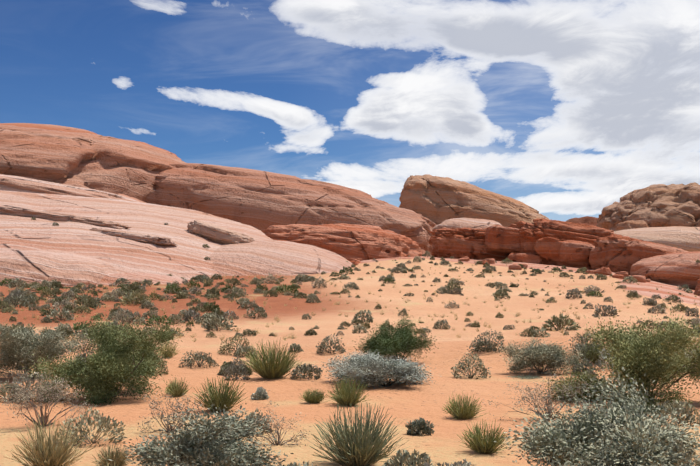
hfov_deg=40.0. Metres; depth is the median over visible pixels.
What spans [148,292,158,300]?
dune shrub
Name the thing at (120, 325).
dune shrub
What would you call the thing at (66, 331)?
dune shrub
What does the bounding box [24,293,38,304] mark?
dune shrub
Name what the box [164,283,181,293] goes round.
dune shrub
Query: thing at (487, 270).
dune shrub
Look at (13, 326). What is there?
dune shrub
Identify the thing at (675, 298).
dune shrub
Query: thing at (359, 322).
dune shrub
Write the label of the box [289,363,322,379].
shrub
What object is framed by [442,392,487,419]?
grass tuft
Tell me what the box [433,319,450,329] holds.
dune shrub
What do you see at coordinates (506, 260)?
dune shrub
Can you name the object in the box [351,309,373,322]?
dune shrub
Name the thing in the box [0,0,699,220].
sky
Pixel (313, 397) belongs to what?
grass tuft
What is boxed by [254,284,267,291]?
dune shrub
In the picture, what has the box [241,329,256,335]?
dune shrub
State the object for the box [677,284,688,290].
dune shrub
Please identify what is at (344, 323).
dune shrub
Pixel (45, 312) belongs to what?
dune shrub
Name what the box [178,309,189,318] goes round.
dune shrub
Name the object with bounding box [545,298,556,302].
dune shrub
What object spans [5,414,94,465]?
grass tuft
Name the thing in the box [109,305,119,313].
dune shrub
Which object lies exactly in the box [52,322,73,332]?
dune shrub
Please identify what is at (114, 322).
dune shrub
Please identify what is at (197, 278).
dune shrub
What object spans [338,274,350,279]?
dune shrub
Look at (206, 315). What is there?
dune shrub
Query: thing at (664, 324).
dune shrub
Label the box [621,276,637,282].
dune shrub
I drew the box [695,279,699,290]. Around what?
rock block
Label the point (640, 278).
boulder
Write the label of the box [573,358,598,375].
shrub
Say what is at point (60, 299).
dune shrub
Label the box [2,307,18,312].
dune shrub
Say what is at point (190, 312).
dune shrub
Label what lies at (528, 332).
dune shrub
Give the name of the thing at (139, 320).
dune shrub
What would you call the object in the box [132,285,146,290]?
dune shrub
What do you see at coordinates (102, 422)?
shrub
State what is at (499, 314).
dune shrub
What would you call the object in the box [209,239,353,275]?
apron rock
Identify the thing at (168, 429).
bush
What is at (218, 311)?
dune shrub
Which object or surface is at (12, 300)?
dune shrub
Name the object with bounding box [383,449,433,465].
shrub
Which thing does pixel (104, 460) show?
grass tuft
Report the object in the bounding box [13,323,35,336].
dune shrub
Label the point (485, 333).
shrub
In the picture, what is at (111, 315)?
dune shrub
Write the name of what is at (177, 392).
grass tuft
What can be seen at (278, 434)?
bush
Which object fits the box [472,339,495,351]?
shrub
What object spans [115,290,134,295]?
dune shrub
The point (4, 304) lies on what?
dune shrub
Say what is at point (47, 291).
dune shrub
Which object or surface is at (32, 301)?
dune shrub
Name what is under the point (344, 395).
grass tuft
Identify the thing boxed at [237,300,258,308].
dune shrub
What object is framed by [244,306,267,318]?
dune shrub
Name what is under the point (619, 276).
boulder
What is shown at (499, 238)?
boulder
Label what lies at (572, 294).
dune shrub
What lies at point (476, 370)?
bush
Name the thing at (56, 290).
dune shrub
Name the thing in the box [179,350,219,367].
bush
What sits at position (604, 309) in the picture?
dune shrub
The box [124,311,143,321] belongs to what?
dune shrub
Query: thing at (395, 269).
dune shrub
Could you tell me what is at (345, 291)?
dune shrub
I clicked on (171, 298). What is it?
dune shrub
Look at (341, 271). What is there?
dune shrub
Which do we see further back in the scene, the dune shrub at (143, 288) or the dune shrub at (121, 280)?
the dune shrub at (121, 280)
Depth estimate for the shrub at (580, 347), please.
27.74 m
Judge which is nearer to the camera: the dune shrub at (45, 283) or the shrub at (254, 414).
the shrub at (254, 414)
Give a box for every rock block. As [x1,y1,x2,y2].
[615,220,649,230]
[661,211,695,226]
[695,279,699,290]
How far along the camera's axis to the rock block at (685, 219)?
256.61 m
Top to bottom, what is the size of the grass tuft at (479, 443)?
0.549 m
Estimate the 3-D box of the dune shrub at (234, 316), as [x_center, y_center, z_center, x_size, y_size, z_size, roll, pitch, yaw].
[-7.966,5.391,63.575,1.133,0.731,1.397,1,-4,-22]
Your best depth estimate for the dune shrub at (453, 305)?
74.82 m
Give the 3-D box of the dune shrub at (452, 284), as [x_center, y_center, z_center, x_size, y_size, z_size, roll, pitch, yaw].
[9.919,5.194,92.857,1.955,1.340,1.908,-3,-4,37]
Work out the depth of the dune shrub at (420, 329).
53.52 m
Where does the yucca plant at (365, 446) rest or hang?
on the desert ground
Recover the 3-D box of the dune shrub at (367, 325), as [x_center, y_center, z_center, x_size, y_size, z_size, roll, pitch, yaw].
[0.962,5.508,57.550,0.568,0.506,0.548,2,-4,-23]
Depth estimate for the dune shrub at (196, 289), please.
85.44 m
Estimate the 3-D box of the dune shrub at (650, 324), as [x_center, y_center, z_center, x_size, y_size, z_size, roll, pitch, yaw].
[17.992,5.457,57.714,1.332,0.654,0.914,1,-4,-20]
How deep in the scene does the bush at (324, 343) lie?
32.92 m
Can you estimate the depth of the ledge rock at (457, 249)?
164.18 m
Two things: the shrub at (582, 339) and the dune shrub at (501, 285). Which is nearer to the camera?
the shrub at (582, 339)
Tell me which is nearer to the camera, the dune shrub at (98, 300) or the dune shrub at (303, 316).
the dune shrub at (303, 316)
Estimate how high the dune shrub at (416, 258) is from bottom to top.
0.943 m
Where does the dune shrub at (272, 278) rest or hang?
on the desert ground
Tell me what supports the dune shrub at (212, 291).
on the desert ground
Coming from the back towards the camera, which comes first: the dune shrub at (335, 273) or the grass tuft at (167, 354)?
the dune shrub at (335, 273)
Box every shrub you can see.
[0,278,11,286]
[0,302,14,311]
[0,323,23,336]
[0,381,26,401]
[2,295,31,307]
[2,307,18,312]
[7,278,26,287]
[7,287,23,302]
[9,371,46,402]
[10,289,26,296]
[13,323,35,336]
[23,295,35,305]
[24,289,37,296]
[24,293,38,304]
[29,281,40,286]
[29,285,38,290]
[29,304,40,310]
[36,286,47,292]
[40,287,53,296]
[40,304,51,309]
[40,309,53,315]
[40,317,51,322]
[41,280,52,287]
[46,308,74,320]
[50,279,62,288]
[50,286,62,294]
[51,327,76,339]
[52,295,68,304]
[52,298,75,308]
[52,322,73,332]
[56,405,125,447]
[61,291,75,296]
[61,303,72,310]
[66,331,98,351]
[70,293,100,308]
[70,305,92,313]
[70,321,94,335]
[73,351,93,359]
[78,325,97,339]
[86,296,105,305]
[87,284,95,288]
[100,294,117,301]
[106,311,122,319]
[108,288,125,296]
[108,321,118,326]
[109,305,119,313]
[113,278,130,284]
[113,308,131,315]
[113,308,132,323]
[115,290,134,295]
[116,322,134,334]
[119,291,153,304]
[123,282,139,291]
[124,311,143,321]
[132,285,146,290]
[132,317,146,324]
[139,300,154,308]
[142,309,157,318]
[143,279,151,286]
[143,315,174,325]
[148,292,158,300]
[149,358,168,375]
[162,294,173,299]
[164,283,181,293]
[167,314,185,323]
[175,292,186,298]
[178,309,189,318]
[183,308,199,321]
[186,281,200,288]
[187,306,205,312]
[190,287,202,293]
[191,298,200,303]
[195,274,207,280]
[195,312,210,322]
[199,304,215,311]
[201,317,224,326]
[203,281,210,286]
[203,301,219,310]
[204,287,220,296]
[204,312,236,330]
[206,331,216,337]
[208,293,219,299]
[211,273,221,279]
[211,309,225,316]
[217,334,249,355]
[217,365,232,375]
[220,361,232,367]
[221,285,234,291]
[222,293,238,297]
[222,309,238,319]
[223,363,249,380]
[225,277,242,285]
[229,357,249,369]
[231,286,247,296]
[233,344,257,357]
[236,298,249,303]
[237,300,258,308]
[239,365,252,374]
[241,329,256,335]
[242,407,273,434]
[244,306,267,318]
[249,277,261,284]
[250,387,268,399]
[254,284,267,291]
[263,289,277,296]
[265,273,279,283]
[275,283,298,294]
[279,461,316,465]
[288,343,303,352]
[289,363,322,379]
[293,291,306,297]
[295,273,305,281]
[301,313,311,319]
[304,328,317,335]
[305,293,320,302]
[306,276,317,281]
[311,276,326,287]
[330,271,339,276]
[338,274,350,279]
[339,266,353,274]
[339,289,349,293]
[339,321,349,326]
[343,282,358,289]
[350,319,364,324]
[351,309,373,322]
[352,324,368,333]
[363,321,370,328]
[381,319,394,331]
[383,277,394,283]
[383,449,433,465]
[390,267,404,272]
[396,263,405,268]
[398,308,406,315]
[413,256,421,261]
[413,328,425,333]
[423,459,474,465]
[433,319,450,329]
[436,286,449,293]
[439,260,451,264]
[442,280,462,292]
[444,301,459,307]
[450,288,461,293]
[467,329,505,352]
[470,321,479,326]
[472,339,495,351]
[480,269,492,272]
[486,266,496,270]
[494,289,510,298]
[495,282,507,288]
[495,312,503,317]
[501,258,512,263]
[503,324,515,329]
[519,328,536,336]
[529,328,550,337]
[541,314,579,330]
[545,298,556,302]
[551,267,561,271]
[559,273,569,276]
[565,289,581,298]
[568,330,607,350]
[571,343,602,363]
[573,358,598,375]
[575,268,584,272]
[583,285,603,292]
[585,288,594,295]
[586,291,602,296]
[592,304,618,315]
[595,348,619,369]
[596,274,606,279]
[616,285,626,288]
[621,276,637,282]
[626,290,641,297]
[639,319,657,328]
[642,297,657,305]
[647,305,666,313]
[651,294,661,298]
[658,320,676,328]
[663,294,683,302]
[670,303,687,311]
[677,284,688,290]
[685,306,699,316]
[689,317,699,326]
[692,326,699,336]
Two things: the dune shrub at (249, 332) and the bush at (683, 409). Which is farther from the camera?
the dune shrub at (249, 332)
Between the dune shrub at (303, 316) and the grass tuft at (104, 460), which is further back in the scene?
the dune shrub at (303, 316)
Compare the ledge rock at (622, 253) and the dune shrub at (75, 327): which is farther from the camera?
the ledge rock at (622, 253)
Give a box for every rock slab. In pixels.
[399,174,549,226]
[614,226,699,251]
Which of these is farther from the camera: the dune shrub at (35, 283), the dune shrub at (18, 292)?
the dune shrub at (35, 283)
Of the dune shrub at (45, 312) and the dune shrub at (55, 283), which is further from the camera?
the dune shrub at (55, 283)
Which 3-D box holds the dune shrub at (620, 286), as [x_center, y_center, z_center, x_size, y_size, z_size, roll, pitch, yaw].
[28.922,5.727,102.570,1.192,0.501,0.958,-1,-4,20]
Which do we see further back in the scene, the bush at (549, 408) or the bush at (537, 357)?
the bush at (537, 357)
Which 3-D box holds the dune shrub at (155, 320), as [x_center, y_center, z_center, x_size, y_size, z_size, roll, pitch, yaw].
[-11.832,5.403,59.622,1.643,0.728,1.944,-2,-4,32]
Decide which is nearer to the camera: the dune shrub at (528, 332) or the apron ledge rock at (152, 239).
the dune shrub at (528, 332)
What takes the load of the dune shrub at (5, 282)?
on the desert ground
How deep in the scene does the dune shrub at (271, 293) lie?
81.43 m
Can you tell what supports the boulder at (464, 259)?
on the desert ground
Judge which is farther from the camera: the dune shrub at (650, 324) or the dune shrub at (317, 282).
the dune shrub at (317, 282)
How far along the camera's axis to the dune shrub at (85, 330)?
49.91 m
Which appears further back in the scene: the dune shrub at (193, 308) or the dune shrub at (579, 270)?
the dune shrub at (579, 270)
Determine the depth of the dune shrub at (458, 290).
91.95 m
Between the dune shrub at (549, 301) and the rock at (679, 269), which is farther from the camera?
the rock at (679, 269)
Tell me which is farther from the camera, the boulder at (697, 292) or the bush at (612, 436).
the boulder at (697, 292)
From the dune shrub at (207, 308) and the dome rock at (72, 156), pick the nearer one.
the dune shrub at (207, 308)
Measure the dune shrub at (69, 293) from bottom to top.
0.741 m
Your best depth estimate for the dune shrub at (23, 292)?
75.17 m
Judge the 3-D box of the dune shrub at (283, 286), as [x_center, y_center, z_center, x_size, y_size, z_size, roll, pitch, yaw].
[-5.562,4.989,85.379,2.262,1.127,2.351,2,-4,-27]
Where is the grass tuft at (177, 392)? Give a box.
[162,377,191,396]
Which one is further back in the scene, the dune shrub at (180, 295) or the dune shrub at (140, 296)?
the dune shrub at (180, 295)
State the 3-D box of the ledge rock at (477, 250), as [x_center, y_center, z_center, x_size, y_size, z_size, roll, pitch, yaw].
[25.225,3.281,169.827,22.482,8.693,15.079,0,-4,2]
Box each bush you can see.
[0,320,91,379]
[0,363,94,426]
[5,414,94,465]
[21,310,190,405]
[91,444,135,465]
[108,401,298,465]
[138,393,205,437]
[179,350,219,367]
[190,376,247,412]
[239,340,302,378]
[247,400,309,447]
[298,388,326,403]
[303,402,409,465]
[311,343,438,388]
[315,334,345,353]
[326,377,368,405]
[350,315,439,361]
[405,418,434,435]
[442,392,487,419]
[451,351,491,378]
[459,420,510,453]
[481,369,592,421]
[494,363,699,465]
[495,337,583,378]
[538,306,699,413]
[658,400,699,426]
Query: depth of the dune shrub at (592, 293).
87.80 m
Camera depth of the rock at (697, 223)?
254.29 m
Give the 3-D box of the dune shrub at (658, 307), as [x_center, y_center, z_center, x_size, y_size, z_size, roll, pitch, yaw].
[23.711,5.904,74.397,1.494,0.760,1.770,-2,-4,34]
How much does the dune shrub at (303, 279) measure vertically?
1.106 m
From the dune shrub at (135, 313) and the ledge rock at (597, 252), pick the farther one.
the ledge rock at (597, 252)
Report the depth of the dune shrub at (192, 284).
95.87 m
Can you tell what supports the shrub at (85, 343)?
on the desert ground
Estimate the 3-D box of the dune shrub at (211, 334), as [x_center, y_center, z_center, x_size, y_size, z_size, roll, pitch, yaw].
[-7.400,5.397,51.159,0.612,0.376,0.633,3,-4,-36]
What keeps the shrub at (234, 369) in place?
on the desert ground
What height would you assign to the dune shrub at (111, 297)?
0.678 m
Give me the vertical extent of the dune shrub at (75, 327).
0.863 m
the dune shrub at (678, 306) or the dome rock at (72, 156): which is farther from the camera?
the dome rock at (72, 156)
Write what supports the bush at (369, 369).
on the desert ground
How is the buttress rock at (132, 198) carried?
on the desert ground
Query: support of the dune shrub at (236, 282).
on the desert ground
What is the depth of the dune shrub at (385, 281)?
97.40 m
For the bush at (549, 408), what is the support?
on the desert ground
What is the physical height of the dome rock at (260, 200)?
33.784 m
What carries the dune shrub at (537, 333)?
on the desert ground
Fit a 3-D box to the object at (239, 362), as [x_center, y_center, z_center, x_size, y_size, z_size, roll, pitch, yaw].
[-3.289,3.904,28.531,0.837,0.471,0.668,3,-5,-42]
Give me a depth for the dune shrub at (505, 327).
55.02 m
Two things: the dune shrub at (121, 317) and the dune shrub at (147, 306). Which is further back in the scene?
the dune shrub at (147, 306)
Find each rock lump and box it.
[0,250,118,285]
[97,272,188,284]
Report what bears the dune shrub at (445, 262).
on the desert ground
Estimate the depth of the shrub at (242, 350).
32.23 m
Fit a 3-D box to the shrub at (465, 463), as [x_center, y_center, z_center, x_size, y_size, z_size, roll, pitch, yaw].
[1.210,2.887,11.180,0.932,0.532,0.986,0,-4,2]
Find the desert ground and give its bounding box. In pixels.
[0,256,699,465]
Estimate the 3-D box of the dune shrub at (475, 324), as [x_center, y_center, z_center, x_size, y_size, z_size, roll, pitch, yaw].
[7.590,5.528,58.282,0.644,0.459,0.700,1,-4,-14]
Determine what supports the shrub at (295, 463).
on the desert ground
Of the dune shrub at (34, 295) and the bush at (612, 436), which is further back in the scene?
the dune shrub at (34, 295)
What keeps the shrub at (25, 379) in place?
on the desert ground
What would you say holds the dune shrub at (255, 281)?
on the desert ground
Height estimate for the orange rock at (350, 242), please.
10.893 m
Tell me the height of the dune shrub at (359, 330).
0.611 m
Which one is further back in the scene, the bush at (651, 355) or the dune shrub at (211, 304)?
the dune shrub at (211, 304)
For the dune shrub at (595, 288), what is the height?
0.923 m
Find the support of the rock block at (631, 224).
on the rock at (648, 206)
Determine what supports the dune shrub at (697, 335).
on the desert ground
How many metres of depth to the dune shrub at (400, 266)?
129.38 m
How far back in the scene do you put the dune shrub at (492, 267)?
132.32 m
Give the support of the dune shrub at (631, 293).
on the desert ground
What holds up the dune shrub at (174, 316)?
on the desert ground
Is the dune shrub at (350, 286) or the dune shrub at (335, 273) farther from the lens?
the dune shrub at (335, 273)
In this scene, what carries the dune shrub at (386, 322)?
on the desert ground
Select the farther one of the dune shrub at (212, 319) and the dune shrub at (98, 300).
the dune shrub at (98, 300)
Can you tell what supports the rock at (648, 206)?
on the desert ground
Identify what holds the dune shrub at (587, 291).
on the desert ground
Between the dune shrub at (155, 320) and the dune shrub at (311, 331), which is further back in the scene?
the dune shrub at (155, 320)
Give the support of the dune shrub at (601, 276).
on the desert ground
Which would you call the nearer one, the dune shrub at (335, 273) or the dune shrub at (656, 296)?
the dune shrub at (656, 296)
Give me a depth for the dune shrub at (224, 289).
86.64 m
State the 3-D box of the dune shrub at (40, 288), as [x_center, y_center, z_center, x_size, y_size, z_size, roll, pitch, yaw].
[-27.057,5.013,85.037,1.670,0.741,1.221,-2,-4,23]
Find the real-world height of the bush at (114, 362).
2.082 m
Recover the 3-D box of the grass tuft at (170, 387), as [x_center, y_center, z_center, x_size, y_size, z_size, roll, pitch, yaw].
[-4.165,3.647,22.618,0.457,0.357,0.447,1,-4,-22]
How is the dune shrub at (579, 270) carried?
on the desert ground
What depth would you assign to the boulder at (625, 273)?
120.92 m
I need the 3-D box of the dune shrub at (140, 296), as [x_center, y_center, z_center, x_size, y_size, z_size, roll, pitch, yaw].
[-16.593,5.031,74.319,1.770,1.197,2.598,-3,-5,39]
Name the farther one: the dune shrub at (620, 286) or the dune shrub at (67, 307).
the dune shrub at (620, 286)
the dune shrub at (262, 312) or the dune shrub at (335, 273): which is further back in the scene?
the dune shrub at (335, 273)
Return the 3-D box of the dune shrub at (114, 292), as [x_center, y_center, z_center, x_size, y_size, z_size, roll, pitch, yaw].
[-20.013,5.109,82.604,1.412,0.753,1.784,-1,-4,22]
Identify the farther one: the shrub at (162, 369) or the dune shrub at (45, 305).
the dune shrub at (45, 305)
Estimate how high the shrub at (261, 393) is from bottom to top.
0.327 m
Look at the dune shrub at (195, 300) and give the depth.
74.86 m
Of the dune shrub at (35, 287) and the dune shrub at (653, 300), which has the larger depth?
the dune shrub at (35, 287)
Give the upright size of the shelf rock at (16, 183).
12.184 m
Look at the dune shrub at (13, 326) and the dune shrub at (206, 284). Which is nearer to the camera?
the dune shrub at (13, 326)
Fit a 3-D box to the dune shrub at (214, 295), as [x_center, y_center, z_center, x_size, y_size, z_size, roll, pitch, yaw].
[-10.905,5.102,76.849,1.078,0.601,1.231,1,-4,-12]
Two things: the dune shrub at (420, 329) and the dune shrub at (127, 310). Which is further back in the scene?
the dune shrub at (127, 310)
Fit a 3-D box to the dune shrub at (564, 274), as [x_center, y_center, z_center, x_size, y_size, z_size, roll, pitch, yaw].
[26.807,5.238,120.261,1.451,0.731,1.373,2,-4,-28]
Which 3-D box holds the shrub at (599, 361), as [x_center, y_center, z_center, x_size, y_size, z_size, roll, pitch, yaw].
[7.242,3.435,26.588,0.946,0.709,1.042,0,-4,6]
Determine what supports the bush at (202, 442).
on the desert ground
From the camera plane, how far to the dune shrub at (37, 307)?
63.96 m
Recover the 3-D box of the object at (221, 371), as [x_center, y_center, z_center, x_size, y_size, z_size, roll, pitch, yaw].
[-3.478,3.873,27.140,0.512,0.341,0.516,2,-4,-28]
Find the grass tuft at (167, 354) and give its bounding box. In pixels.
[156,340,179,357]
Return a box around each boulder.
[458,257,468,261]
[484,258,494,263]
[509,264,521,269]
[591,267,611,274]
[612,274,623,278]
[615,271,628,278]
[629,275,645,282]
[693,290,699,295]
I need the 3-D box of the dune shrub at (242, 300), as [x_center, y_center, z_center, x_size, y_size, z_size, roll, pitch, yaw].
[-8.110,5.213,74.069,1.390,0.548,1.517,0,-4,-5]
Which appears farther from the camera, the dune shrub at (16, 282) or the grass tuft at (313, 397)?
the dune shrub at (16, 282)
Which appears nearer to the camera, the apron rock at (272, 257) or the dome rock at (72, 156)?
the apron rock at (272, 257)
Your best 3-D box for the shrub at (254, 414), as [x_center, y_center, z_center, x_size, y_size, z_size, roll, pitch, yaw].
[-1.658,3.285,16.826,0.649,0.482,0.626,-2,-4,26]
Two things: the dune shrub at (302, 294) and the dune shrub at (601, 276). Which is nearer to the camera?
the dune shrub at (302, 294)
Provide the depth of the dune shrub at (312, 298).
76.11 m
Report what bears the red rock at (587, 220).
on the desert ground
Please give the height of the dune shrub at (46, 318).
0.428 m
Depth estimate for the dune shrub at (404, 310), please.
66.73 m
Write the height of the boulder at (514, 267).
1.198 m
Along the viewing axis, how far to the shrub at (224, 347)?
32.92 m
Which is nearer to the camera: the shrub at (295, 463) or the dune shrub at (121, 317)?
the shrub at (295, 463)
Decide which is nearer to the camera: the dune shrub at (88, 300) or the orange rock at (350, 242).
the dune shrub at (88, 300)
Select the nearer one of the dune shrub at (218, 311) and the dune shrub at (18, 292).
the dune shrub at (218, 311)
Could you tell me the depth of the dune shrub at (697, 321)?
59.69 m
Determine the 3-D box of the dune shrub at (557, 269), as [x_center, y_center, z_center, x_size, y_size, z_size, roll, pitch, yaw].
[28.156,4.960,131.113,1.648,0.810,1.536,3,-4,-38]
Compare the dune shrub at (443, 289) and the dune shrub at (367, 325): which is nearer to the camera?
the dune shrub at (367, 325)
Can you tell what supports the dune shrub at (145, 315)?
on the desert ground
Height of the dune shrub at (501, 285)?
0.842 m
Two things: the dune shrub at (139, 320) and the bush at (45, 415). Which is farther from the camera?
the dune shrub at (139, 320)
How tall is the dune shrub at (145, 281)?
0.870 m
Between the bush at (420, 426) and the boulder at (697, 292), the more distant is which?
the boulder at (697, 292)
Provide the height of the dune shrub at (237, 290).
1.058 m
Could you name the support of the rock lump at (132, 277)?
on the desert ground
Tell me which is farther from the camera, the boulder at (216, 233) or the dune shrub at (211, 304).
the boulder at (216, 233)
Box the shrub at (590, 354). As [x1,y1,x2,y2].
[580,340,608,363]
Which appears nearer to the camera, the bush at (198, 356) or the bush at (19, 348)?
the bush at (19, 348)
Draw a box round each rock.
[0,123,185,201]
[0,174,138,201]
[0,190,272,279]
[0,205,131,228]
[89,228,176,245]
[113,193,145,202]
[146,163,435,256]
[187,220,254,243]
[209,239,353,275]
[261,223,422,260]
[429,227,508,260]
[431,218,501,248]
[438,237,473,254]
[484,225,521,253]
[507,218,621,269]
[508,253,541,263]
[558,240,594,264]
[566,216,597,225]
[589,247,601,266]
[591,235,687,273]
[596,182,699,230]
[629,251,699,289]
[646,184,670,188]
[695,217,699,226]
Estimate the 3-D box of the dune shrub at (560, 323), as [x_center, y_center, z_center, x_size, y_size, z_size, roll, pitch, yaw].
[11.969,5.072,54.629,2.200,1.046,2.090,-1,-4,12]
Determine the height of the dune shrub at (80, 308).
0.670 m
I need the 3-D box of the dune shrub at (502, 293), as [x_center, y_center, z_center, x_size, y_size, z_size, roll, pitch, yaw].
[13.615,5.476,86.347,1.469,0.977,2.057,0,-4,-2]
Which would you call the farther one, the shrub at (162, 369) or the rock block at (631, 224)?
the rock block at (631, 224)
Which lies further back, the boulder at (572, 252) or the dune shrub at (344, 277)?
the boulder at (572, 252)
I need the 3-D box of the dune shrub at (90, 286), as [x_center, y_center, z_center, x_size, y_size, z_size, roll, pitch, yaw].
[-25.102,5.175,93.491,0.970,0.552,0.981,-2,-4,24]
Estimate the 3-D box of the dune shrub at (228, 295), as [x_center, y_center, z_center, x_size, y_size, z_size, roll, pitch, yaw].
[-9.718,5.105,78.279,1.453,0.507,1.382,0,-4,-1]
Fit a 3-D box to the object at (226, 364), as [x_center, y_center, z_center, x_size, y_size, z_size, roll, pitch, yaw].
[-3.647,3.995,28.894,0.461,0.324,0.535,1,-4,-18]
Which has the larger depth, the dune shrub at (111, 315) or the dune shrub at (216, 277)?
the dune shrub at (216, 277)
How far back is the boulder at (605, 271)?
126.75 m
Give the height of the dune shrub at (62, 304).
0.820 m
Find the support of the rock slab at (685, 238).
on the desert ground
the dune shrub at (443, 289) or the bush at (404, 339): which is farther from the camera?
the dune shrub at (443, 289)
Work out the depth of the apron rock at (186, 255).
126.39 m
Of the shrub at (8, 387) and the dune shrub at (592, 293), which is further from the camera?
the dune shrub at (592, 293)
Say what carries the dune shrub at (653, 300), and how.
on the desert ground
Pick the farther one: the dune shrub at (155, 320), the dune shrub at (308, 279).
the dune shrub at (308, 279)
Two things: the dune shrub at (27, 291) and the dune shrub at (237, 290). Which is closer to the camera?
the dune shrub at (27, 291)
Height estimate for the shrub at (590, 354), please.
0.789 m
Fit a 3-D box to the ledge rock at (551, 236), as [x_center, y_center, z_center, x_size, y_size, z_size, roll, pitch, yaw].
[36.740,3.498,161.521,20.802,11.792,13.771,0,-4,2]
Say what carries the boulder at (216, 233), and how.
on the apron rock at (186, 255)
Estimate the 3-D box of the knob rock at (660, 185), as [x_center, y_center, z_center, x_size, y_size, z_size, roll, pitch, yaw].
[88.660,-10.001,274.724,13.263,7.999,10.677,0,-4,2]
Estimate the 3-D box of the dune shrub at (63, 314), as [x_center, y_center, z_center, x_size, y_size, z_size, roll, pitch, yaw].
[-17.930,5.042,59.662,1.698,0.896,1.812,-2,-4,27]
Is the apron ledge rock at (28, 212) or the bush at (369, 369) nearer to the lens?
the bush at (369, 369)
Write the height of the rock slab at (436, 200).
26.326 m
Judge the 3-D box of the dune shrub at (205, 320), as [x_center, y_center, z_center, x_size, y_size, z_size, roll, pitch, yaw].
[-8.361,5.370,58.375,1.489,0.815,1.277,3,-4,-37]
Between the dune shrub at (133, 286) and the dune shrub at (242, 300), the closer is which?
the dune shrub at (242, 300)
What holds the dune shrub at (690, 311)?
on the desert ground
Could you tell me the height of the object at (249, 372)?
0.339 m
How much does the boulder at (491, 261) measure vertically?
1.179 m
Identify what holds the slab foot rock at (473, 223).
on the desert ground

